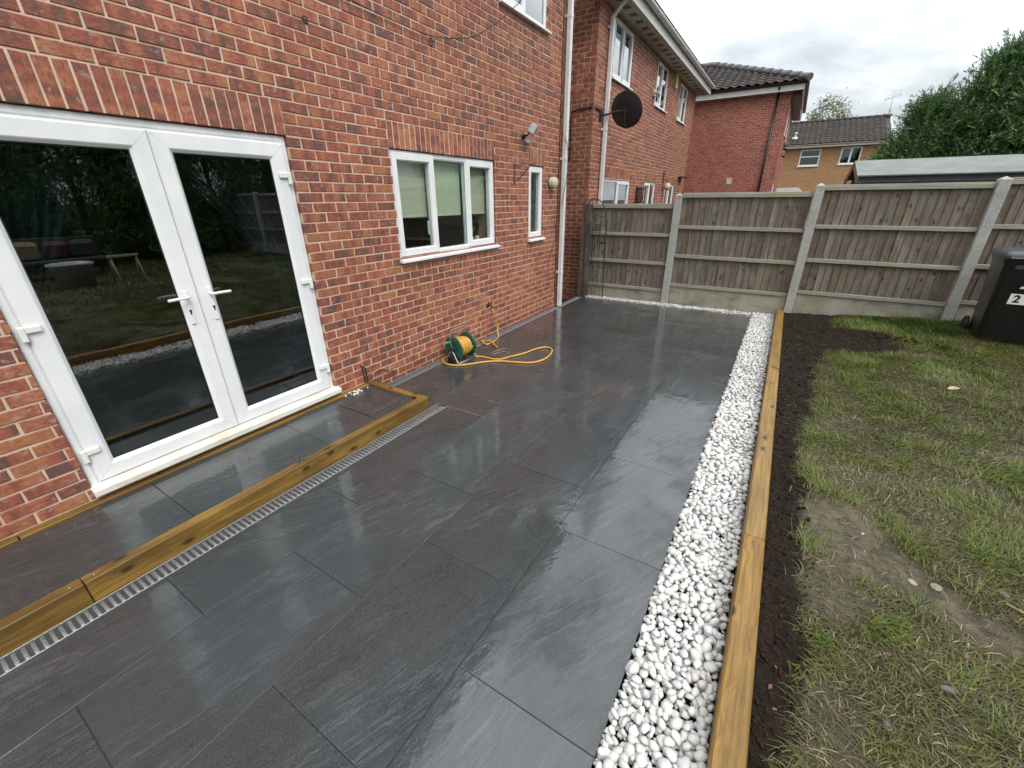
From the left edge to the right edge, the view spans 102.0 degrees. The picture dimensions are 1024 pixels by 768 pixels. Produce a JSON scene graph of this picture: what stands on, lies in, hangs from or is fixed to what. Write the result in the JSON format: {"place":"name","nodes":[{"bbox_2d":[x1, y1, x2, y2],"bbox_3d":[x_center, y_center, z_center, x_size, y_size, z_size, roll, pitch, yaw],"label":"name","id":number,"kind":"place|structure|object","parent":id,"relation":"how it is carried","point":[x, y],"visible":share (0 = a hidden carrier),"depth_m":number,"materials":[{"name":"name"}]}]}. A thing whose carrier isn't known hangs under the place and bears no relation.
{"place":"outdoors","nodes":[
{"label":"outdoors","id":0,"kind":"place"},
{"bbox_2d":[0,296,750,767],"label":"patio","id":1,"kind":"structure","parent":0,"point":[468,576],"depth_m":2.08,"materials":[{"name":"tile"}]},
{"bbox_2d":[0,380,428,657],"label":"raised step","id":2,"kind":"object","parent":1,"relation":"on","point":[59,569],"visible":1,"depth_m":2.52,"materials":[{"name":"tile"}]},
{"bbox_2d":[345,387,367,396],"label":"stone chips","id":3,"kind":"object","parent":2,"relation":"on","point":[356,392],"visible":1,"depth_m":4.00,"materials":[{"name":"white stone"}]},
{"bbox_2d":[0,404,446,677],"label":"channel drain","id":4,"kind":"object","parent":1,"relation":"in","point":[54,637],"visible":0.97,"depth_m":2.32,"materials":[{"name":"metal"}]},
{"bbox_2d":[0,0,573,541],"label":"brick house","id":5,"kind":"structure","parent":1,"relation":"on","point":[164,312],"depth_m":3.67,"materials":[{"name":"red brick"}]},
{"bbox_2d":[0,142,132,444],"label":"curtain","id":6,"kind":"object","parent":5,"relation":"hanging from","point":[36,180],"visible":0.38,"depth_m":2.37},
{"bbox_2d":[0,103,341,497],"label":"french door","id":7,"kind":"structure","parent":5,"relation":"in","point":[151,147],"depth_m":2.67,"materials":[{"name":"plastic"}]},
{"bbox_2d":[174,154,313,378],"bbox_3d":[-2.164,-0.945,3.279,0.093,2.120,0.970,14,28,29],"label":"curtain","id":8,"kind":"object","parent":5,"relation":"hanging from","point":[238,194],"visible":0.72,"depth_m":3.30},
{"bbox_2d":[302,15,307,23],"bbox_3d":[-1.519,-2.674,3.043,0.004,0.051,0.052,14,28,29],"label":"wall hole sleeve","id":9,"kind":"object","parent":5,"relation":"attached to","point":[305,21],"depth_m":3.04,"materials":[{"name":"grey plastic"}]},
{"bbox_2d":[397,161,427,217],"bbox_3d":[-1.077,-2.063,4.371,0.036,0.577,0.470,14,28,29],"label":"roller blind","id":10,"kind":"object","parent":5,"relation":"attached to","point":[411,179],"visible":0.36,"depth_m":4.40,"materials":[{"name":"fabric"}]},
{"bbox_2d":[350,0,521,45],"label":"washing line","id":11,"kind":"object","parent":5,"relation":"attached to","point":[431,41],"visible":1,"depth_m":4.03,"materials":[{"name":"black plastic"}]},
{"bbox_2d":[389,149,499,263],"bbox_3d":[-0.705,-2.051,4.807,0.147,1.043,1.824,14,28,29],"label":"window","id":12,"kind":"structure","parent":5,"relation":"in","point":[395,155],"depth_m":4.67,"materials":[{"name":"plastic"}]},
{"bbox_2d":[433,160,460,215],"bbox_3d":[-0.774,-2.265,4.817,0.036,0.577,0.520,14,28,29],"label":"roller blind","id":13,"kind":"object","parent":5,"relation":"attached to","point":[446,176],"visible":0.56,"depth_m":4.84,"materials":[{"name":"green fabric"}]},
{"bbox_2d":[470,168,484,213],"bbox_3d":[-0.477,-2.462,5.255,0.036,0.577,0.430,14,28,29],"label":"roller blind","id":14,"kind":"object","parent":5,"relation":"attached to","point":[477,190],"visible":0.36,"depth_m":5.31,"materials":[{"name":"fabric"}]},
{"bbox_2d":[514,163,535,184],"bbox_3d":[0.173,-2.855,5.635,0.311,0.275,0.016,9,26,20],"label":"hanging basket bracket","id":15,"kind":"object","parent":5,"relation":"attached to","point":[523,173],"visible":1,"depth_m":5.64,"materials":[{"name":"brown metal"}]},
{"bbox_2d":[498,0,551,34],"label":"window","id":16,"kind":"structure","parent":5,"relation":"in","point":[519,9],"depth_m":5.20,"materials":[{"name":"plastic"}]},
{"bbox_2d":[521,123,537,143],"bbox_3d":[0.235,-3.383,5.612,0.226,0.232,0.173,2,24,5],"label":"floodlight","id":17,"kind":"object","parent":5,"relation":"attached to","point":[532,128],"visible":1,"depth_m":5.56,"materials":[{"name":"white plastic"}]},
{"bbox_2d":[528,165,545,241],"bbox_3d":[0.346,-2.750,6.356,0.147,1.043,0.511,14,28,29],"label":"window","id":18,"kind":"structure","parent":5,"relation":"in","point":[537,170],"depth_m":6.39,"materials":[{"name":"plastic"}]},
{"bbox_2d":[547,216,555,285],"bbox_3d":[0.663,-2.229,7.031,0.034,1.134,0.301,12,27,25],"label":"cable","id":19,"kind":"object","parent":5,"relation":"attached to","point":[550,253],"visible":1,"depth_m":7.03,"materials":[{"name":"black plastic"}]},
{"bbox_2d":[548,176,557,187],"bbox_3d":[0.650,-3.180,6.544,0.122,0.170,0.175,14,28,29],"label":"wall lamp","id":20,"kind":"object","parent":5,"relation":"attached to","point":[552,182],"depth_m":6.50,"materials":[{"name":"beige glass"}]},
{"bbox_2d":[554,0,564,298],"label":"downpipe","id":21,"kind":"object","parent":5,"relation":"attached to","point":[559,144],"visible":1,"depth_m":6.54,"materials":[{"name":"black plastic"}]},
{"bbox_2d":[562,133,567,202],"bbox_3d":[0.853,-3.434,6.681,0.110,1.052,0.039,-8,25,-17],"label":"cable","id":22,"kind":"object","parent":5,"relation":"attached to","point":[567,167],"visible":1,"depth_m":6.68,"materials":[{"name":"black plastic"}]},
{"bbox_3d":[-0.304,-1.087,5.778,0.093,0.148,0.101,14,28,29],"label":"outdoor tap","id":23,"kind":"object","parent":5,"relation":"attached to","visible":0},
{"bbox_2d":[480,311,498,346],"bbox_3d":[-0.317,-0.774,5.723,0.256,0.385,0.568,0,24,1],"label":"garden hose","id":24,"kind":"object","parent":23,"relation":"hanging from","point":[482,341],"visible":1,"depth_m":5.77,"materials":[{"name":"yellow rubber"}]},
{"bbox_2d":[444,325,476,363],"bbox_3d":[-0.643,-0.493,5.073,0.322,0.412,0.379,14,28,29],"label":"hose reel","id":25,"kind":"object","parent":1,"relation":"on","point":[460,346],"visible":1,"depth_m":5.03,"materials":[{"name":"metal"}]},
{"bbox_2d":[386,296,580,386],"bbox_3d":[-0.015,-0.808,6.378,0.114,0.094,5.240,14,28,29],"label":"channel drain","id":26,"kind":"object","parent":1,"relation":"in","point":[509,329],"visible":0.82,"depth_m":6.01,"materials":[{"name":"metal"}]},
{"bbox_2d":[442,346,552,365],"bbox_3d":[-0.139,-0.344,5.151,1.447,0.070,0.523,-6,25,-12],"label":"garden hose","id":27,"kind":"object","parent":1,"relation":"on","point":[497,359],"visible":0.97,"depth_m":5.05,"materials":[{"name":"yellow rubber"}]},
{"bbox_2d":[582,295,774,767],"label":"pebble strip","id":28,"kind":"object","parent":1,"relation":"on","point":[660,715],"visible":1,"depth_m":2.00,"materials":[{"name":"white gravel"}]},
{"bbox_2d":[581,198,606,297],"bbox_3d":[1.585,-2.593,8.006,0.490,1.825,0.045,15,28,31],"label":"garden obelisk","id":29,"kind":"object","parent":28,"relation":"on","point":[601,242],"visible":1,"depth_m":7.97,"materials":[{"name":"brown metal"}]},
{"bbox_2d":[556,0,714,298],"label":"neighbour house","id":30,"kind":"structure","parent":0,"point":[610,161],"depth_m":8.68,"materials":[{"name":"brick"}]},
{"bbox_2d":[561,107,601,161],"bbox_3d":[1.233,-4.705,7.863,0.922,0.862,0.359,2,24,5],"label":"cable","id":31,"kind":"object","parent":30,"relation":"attached to","point":[571,126],"visible":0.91,"depth_m":7.77,"materials":[{"name":"black plastic"}]},
{"bbox_2d":[604,179,628,203],"bbox_3d":[2.333,-4.102,9.522,0.088,1.031,1.786,14,28,29],"label":"window","id":32,"kind":"structure","parent":30,"relation":"in","point":[616,182],"depth_m":9.49,"materials":[{"name":"plastic"}]},
{"bbox_2d":[599,90,642,128],"bbox_3d":[2.006,-5.107,7.758,0.750,0.586,0.504,-1,24,-2],"label":"satellite dish","id":33,"kind":"object","parent":30,"relation":"attached to","point":[626,109],"visible":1,"depth_m":7.70,"materials":[{"name":"black metal"}]},
{"bbox_2d":[611,17,633,90],"bbox_3d":[2.181,-6.465,8.171,0.147,0.973,1.206,14,28,29],"label":"window","id":34,"kind":"structure","parent":30,"relation":"in","point":[625,31],"depth_m":8.20,"materials":[{"name":"plastic"}]},
{"bbox_2d":[634,186,644,203],"bbox_3d":[3.232,-4.755,10.521,0.180,0.460,0.180,14,28,29],"label":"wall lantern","id":35,"kind":"object","parent":30,"relation":"attached to","point":[637,194],"depth_m":10.50,"materials":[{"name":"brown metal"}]},
{"bbox_2d":[642,182,654,203],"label":"window","id":36,"kind":"structure","parent":30,"relation":"in","point":[648,195],"depth_m":11.54,"materials":[{"name":"plastic"}]},
{"bbox_2d":[653,90,661,97],"bbox_3d":[3.518,-7.045,10.053,0.164,0.140,0.285,14,28,29],"label":"security light","id":37,"kind":"object","parent":30,"relation":"attached to","point":[656,93],"visible":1,"depth_m":10.03,"materials":[{"name":"white paint"}]},
{"bbox_2d":[654,60,668,113],"bbox_3d":[3.806,-7.547,10.567,0.147,0.973,1.186,14,28,29],"label":"window","id":38,"kind":"structure","parent":30,"relation":"in","point":[663,73],"depth_m":10.61,"materials":[{"name":"plastic"}]},
{"bbox_2d":[662,172,670,190],"bbox_3d":[4.638,-6.043,12.390,0.238,0.490,0.220,14,28,29],"label":"hanging wall lamp","id":39,"kind":"object","parent":30,"relation":"attached to","point":[666,186],"visible":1,"depth_m":12.36,"materials":[{"name":"beige glass"}]},
{"bbox_2d":[663,185,673,203],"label":"window","id":40,"kind":"structure","parent":30,"relation":"in","point":[667,194],"depth_m":13.48,"materials":[{"name":"plastic"}]},
{"bbox_2d":[674,72,678,88],"bbox_3d":[4.498,-8.293,11.335,0.068,0.380,0.150,14,28,29],"label":"alarm box","id":41,"kind":"object","parent":30,"relation":"attached to","point":[676,80],"visible":1,"depth_m":11.29,"materials":[{"name":"yellow plastic"}]},
{"bbox_2d":[676,83,687,125],"bbox_3d":[5.136,-8.432,12.529,0.147,0.973,1.186,14,28,29],"label":"window","id":42,"kind":"structure","parent":30,"relation":"in","point":[684,91],"depth_m":12.56,"materials":[{"name":"plastic"}]},
{"bbox_2d":[678,176,687,181],"bbox_3d":[5.771,-6.917,14.021,0.220,0.160,0.450,14,28,29],"label":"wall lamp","id":43,"kind":"object","parent":30,"relation":"attached to","point":[680,178],"visible":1,"depth_m":13.89,"materials":[{"name":"black metal"}]},
{"bbox_2d":[556,232,803,305],"bbox_3d":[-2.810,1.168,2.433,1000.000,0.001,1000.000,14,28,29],"label":"ground","id":44,"kind":"structure","parent":0,"point":[563,300],"depth_m":10.43,"materials":[{"name":"grey concrete"}]},
{"bbox_2d":[705,534,764,767],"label":"timber sleeper","id":45,"kind":"object","parent":44,"relation":"on","point":[728,739],"visible":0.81,"depth_m":1.64,"materials":[{"name":"brown wood"}]},
{"bbox_2d":[682,62,813,194],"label":"hipped brick house","id":46,"kind":"structure","parent":44,"relation":"on","point":[744,116],"depth_m":15.78,"materials":[{"name":"brick"}]},
{"bbox_2d":[737,309,783,554],"bbox_3d":[2.865,-0.103,4.579,0.104,0.211,5.876,14,28,29],"label":"timber sleeper","id":47,"kind":"object","parent":44,"relation":"on","point":[754,520],"visible":0.7,"depth_m":3.03,"materials":[{"name":"brown wood"}]},
{"bbox_2d":[776,187,807,227],"bbox_3d":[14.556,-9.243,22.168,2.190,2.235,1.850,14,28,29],"label":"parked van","id":48,"kind":"object","parent":44,"relation":"on","point":[788,189],"visible":0.02,"depth_m":21.11,"materials":[{"name":"white paint"}]},
{"bbox_2d":[805,87,857,120],"bbox_3d":[25.240,-18.185,34.406,5.407,9.858,5.625,14,28,29],"label":"broadleaf tree","id":49,"kind":"object","parent":44,"relation":"on","point":[834,110],"visible":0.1,"depth_m":32.03,"materials":[{"name":"green plant"}]},
{"bbox_2d":[862,72,981,160],"bbox_3d":[13.457,-7.132,14.430,4.010,5.907,3.782,6,25,13],"label":"conifer tree","id":50,"kind":"object","parent":44,"relation":"on","point":[925,106],"visible":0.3,"depth_m":13.34,"materials":[{"name":"green plant"}]},
{"bbox_2d":[843,154,1023,184],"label":"garden shed","id":51,"kind":"structure","parent":44,"relation":"on","point":[989,168],"depth_m":6.95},
{"bbox_2d":[907,25,1023,157],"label":"conifer tree","id":52,"kind":"object","parent":44,"relation":"on","point":[1000,64],"visible":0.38,"depth_m":12.14,"materials":[{"name":"green plant"}]},
{"bbox_2d":[953,49,1023,156],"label":"conifer tree","id":53,"kind":"object","parent":44,"relation":"on","point":[1018,134],"visible":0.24,"depth_m":11.50,"materials":[{"name":"green plant"}]},
{"bbox_2d":[616,0,1023,156],"label":"sky","id":54,"kind":"structure","parent":0,"point":[874,49],"materials":[{"name":"white"}]},
{"bbox_2d":[777,114,892,228],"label":"tan brick house","id":55,"kind":"structure","parent":0,"point":[826,151],"depth_m":26.64,"materials":[{"name":"brown brick"}]},
{"bbox_2d":[797,149,821,166],"bbox_3d":[19.232,-14.595,26.823,1.200,1.000,0.150,14,28,29],"label":"window","id":56,"kind":"structure","parent":55,"relation":"in","point":[815,165],"depth_m":26.82,"materials":[{"name":"white paint"}]},
{"bbox_2d":[837,146,862,164],"bbox_3d":[21.027,-14.178,25.794,1.140,0.990,0.150,14,28,29],"label":"window","id":57,"kind":"structure","parent":55,"relation":"in","point":[861,147],"depth_m":25.83,"materials":[{"name":"white paint"}]},
{"bbox_2d":[885,89,901,113],"bbox_3d":[23.998,-17.686,26.303,0.806,1.600,0.400,14,28,29],"label":"tv aerial","id":58,"kind":"object","parent":55,"relation":"attached to","point":[893,97],"visible":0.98,"depth_m":26.12,"materials":[{"name":"silver metal"}]},
{"bbox_2d":[747,312,1023,767],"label":"garden ground","id":59,"kind":"structure","parent":0,"point":[1002,646],"depth_m":2.08,"materials":[{"name":"brown soil"}]},
{"bbox_2d":[577,176,1023,322],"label":"garden fence","id":60,"kind":"object","parent":59,"relation":"on","point":[920,250],"visible":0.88,"depth_m":6.38,"materials":[{"name":"wood"}]},
{"bbox_2d":[747,320,949,767],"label":"soil crumbs","id":61,"kind":"object","parent":59,"relation":"on","point":[755,719],"visible":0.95,"depth_m":2.45,"materials":[{"name":"brown soil"}]},
{"bbox_2d":[881,719,893,732],"bbox_3d":[1.318,1.200,1.455,0.029,0.012,0.043,6,25,14],"label":"stone","id":62,"kind":"object","parent":59,"relation":"on","point":[886,723],"visible":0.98,"depth_m":1.45,"materials":[{"name":"grey stone"}]},
{"bbox_2d":[759,314,1023,767],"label":"grass","id":63,"kind":"structure","parent":59,"relation":"on","point":[984,534],"depth_m":2.21,"materials":[{"name":"green plant"}]},
{"bbox_2d":[907,578,916,585],"bbox_3d":[1.937,0.958,2.009,0.036,0.010,0.038,14,28,29],"label":"stone","id":64,"kind":"object","parent":59,"relation":"on","point":[913,582],"visible":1,"depth_m":2.00,"materials":[{"name":"stone"}]},
{"bbox_2d":[930,583,942,590],"bbox_3d":[2.016,0.966,1.975,0.055,0.008,0.044,-6,25,-12],"label":"stone","id":65,"kind":"object","parent":59,"relation":"on","point":[937,586],"visible":0.94,"depth_m":1.97,"materials":[{"name":"stone"}]},
{"bbox_2d":[939,684,956,695],"bbox_3d":[1.627,1.143,1.550,0.060,0.019,0.033,3,24,8],"label":"stone","id":66,"kind":"object","parent":59,"relation":"on","point":[946,687],"visible":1,"depth_m":1.55,"materials":[{"name":"grey stone"}]},
{"bbox_2d":[959,247,1023,345],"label":"wheelie bin","id":67,"kind":"object","parent":59,"relation":"on","point":[998,313],"visible":0.98,"depth_m":4.86,"materials":[{"name":"plastic"}]},
{"bbox_2d":[997,590,1010,598],"bbox_3d":[2.245,0.960,1.892,0.042,0.014,0.049,14,28,29],"label":"stone","id":68,"kind":"object","parent":59,"relation":"on","point":[1001,592],"visible":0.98,"depth_m":1.89,"materials":[{"name":"grey stone"}]},
{"bbox_2d":[1005,603,1023,614],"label":"twig","id":69,"kind":"object","parent":59,"relation":"on","point":[1013,607],"visible":0.86,"depth_m":1.82,"materials":[{"name":"beige wood"}]}
]}

